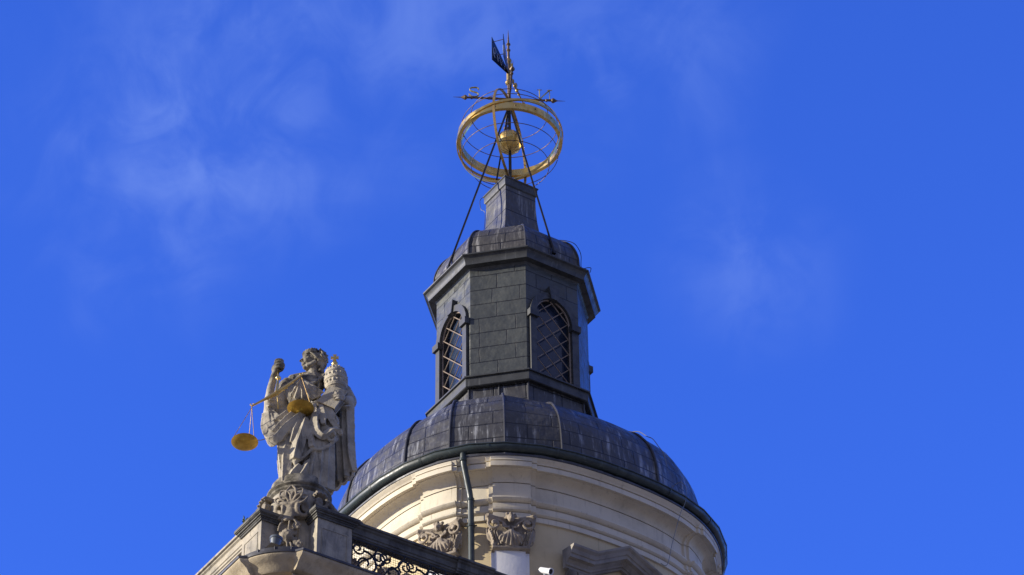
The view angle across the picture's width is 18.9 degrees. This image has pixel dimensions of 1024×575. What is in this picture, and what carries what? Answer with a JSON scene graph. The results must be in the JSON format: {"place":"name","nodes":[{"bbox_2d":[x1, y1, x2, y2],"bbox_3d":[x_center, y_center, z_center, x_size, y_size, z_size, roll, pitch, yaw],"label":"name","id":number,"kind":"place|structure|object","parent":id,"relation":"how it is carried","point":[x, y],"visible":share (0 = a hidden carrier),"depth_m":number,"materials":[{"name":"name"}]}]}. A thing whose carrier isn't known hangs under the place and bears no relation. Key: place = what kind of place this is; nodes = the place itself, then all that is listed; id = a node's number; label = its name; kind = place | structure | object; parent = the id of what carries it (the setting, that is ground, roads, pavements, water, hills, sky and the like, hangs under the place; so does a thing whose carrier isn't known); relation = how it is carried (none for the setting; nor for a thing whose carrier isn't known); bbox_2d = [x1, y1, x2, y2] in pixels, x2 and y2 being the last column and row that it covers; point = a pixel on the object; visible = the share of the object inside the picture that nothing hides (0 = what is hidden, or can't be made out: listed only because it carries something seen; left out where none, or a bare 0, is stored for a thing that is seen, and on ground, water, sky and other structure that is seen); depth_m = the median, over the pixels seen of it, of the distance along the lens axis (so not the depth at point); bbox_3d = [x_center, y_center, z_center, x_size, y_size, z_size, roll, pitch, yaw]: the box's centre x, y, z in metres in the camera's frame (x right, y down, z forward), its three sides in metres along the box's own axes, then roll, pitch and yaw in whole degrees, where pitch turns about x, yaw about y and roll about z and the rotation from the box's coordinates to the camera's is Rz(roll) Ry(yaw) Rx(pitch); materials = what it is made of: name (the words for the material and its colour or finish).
{"place":"outdoors","nodes":[
{"label":"outdoors","id":0,"kind":"place"},
{"bbox_2d":[0,0,1023,574],"label":"sky","id":1,"kind":"structure","parent":0,"point":[798,225],"materials":[{"name":"blue"}]},
{"label":"ground","id":2,"kind":"structure","parent":0,"visible":0},
{"bbox_2d":[219,542,381,574],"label":"university building","id":3,"kind":"structure","parent":2,"relation":"on","point":[271,558],"depth_m":53.80,"materials":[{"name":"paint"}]},
{"bbox_2d":[195,535,241,574],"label":"stone parapet","id":4,"kind":"structure","parent":3,"relation":"on","point":[224,557],"depth_m":56.15,"materials":[{"name":"beige stone"}]},
{"bbox_2d":[269,534,282,544],"bbox_3d":[-4.162,4.562,54.312,0.242,0.367,0.242,-1,-39,0],"label":"floodlight","id":5,"kind":"object","parent":3,"relation":"on","point":[276,539],"visible":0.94,"depth_m":54.31,"materials":[{"name":"grey metal"}]},
{"bbox_2d":[234,473,363,563],"bbox_3d":[-3.853,4.515,55.697,2.367,2.326,1.610,-1,-39,0],"label":"statue pedestal","id":6,"kind":"object","parent":3,"relation":"on","point":[296,510],"visible":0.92,"depth_m":55.32,"materials":[{"name":"stone"}]},
{"bbox_2d":[261,347,356,495],"bbox_3d":[-3.762,2.511,57.417,1.788,3.473,1.175,-1,-39,0],"label":"stone statue","id":7,"kind":"object","parent":6,"relation":"on","point":[319,442],"visible":0.96,"depth_m":56.95,"materials":[{"name":"grey stone"}]},
{"bbox_2d":[231,370,313,450],"bbox_3d":[-4.417,2.155,57.100,1.508,1.828,0.497,-2,-39,2],"label":"balance scale","id":8,"kind":"object","parent":7,"relation":"hanging from","point":[244,441],"visible":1,"depth_m":56.90,"materials":[{"name":"gold metal"}]},
{"bbox_2d":[317,386,347,413],"bbox_3d":[-3.339,2.087,57.408,0.570,0.613,0.260,-1,-39,0],"label":"book","id":9,"kind":"object","parent":7,"relation":"attached to","point":[326,398],"visible":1,"depth_m":57.31,"materials":[{"name":"stone"}]},
{"bbox_2d":[323,354,347,390],"bbox_3d":[-3.310,1.627,57.895,0.472,0.920,0.459,-1,-39,0],"label":"tiara","id":10,"kind":"object","parent":7,"relation":"attached to","point":[335,374],"visible":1,"depth_m":57.65,"materials":[{"name":"stone"}]},
{"bbox_2d":[352,522,506,574],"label":"stone parapet","id":11,"kind":"structure","parent":3,"relation":"on","point":[459,565],"depth_m":56.10,"materials":[{"name":"grey stone"}]},
{"bbox_2d":[351,537,456,574],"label":"iron railing","id":12,"kind":"object","parent":11,"relation":"on","point":[380,569],"visible":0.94,"depth_m":55.62,"materials":[{"name":"black metal"}]},
{"bbox_2d":[338,175,727,574],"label":"observatory tower","id":13,"kind":"structure","parent":3,"relation":"on","point":[511,453],"depth_m":63.60,"materials":[{"name":"paint"}]},
{"bbox_2d":[383,567,400,574],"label":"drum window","id":14,"kind":"structure","parent":13,"relation":"in","point":[391,571],"depth_m":61.76,"materials":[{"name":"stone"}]},
{"bbox_2d":[432,299,469,402],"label":"lantern window","id":15,"kind":"structure","parent":13,"relation":"in","point":[451,348],"depth_m":68.53,"materials":[{"name":"black glass"}]},
{"bbox_2d":[446,88,562,268],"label":"armillary sphere","id":16,"kind":"object","parent":13,"relation":"on","point":[509,141],"visible":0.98,"depth_m":73.05,"materials":[{"name":"gold metal"}]},
{"bbox_2d":[459,33,558,129],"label":"weather vane","id":17,"kind":"object","parent":16,"relation":"on","point":[508,68],"visible":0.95,"depth_m":74.50,"materials":[{"name":"metal"}]},
{"bbox_2d":[539,567,553,574],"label":"security camera","id":18,"kind":"object","parent":13,"relation":"attached to","point":[545,571],"visible":1,"depth_m":60.73,"materials":[{"name":"white plastic"}]},
{"bbox_2d":[527,286,580,386],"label":"lantern window","id":19,"kind":"structure","parent":13,"relation":"in","point":[554,332],"depth_m":68.11,"materials":[{"name":"black glass"}]},
{"bbox_2d":[560,240,590,271],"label":"lightning cable","id":20,"kind":"object","parent":13,"relation":"on","point":[578,249],"visible":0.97,"depth_m":70.09,"materials":[{"name":"black metal"}]},
{"bbox_2d":[589,365,592,392],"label":"lantern window","id":21,"kind":"structure","parent":13,"relation":"in","point":[590,367],"depth_m":69.56,"materials":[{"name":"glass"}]},
{"bbox_2d":[562,543,662,574],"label":"drum window","id":22,"kind":"structure","parent":13,"relation":"in","point":[578,559],"depth_m":61.58,"materials":[{"name":"stone"}]},
{"bbox_2d":[632,431,667,466],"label":"lightning cable","id":23,"kind":"object","parent":13,"relation":"on","point":[655,442],"visible":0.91,"depth_m":65.10,"materials":[{"name":"grey metal"}]},
{"bbox_2d":[661,482,686,565],"bbox_3d":[3.329,4.858,63.399,0.632,1.964,0.070,-13,-40,15],"label":"hanging cable","id":24,"kind":"object","parent":13,"relation":"hanging from","point":[677,522],"visible":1,"depth_m":63.35,"materials":[{"name":"grey metal"}]}
]}

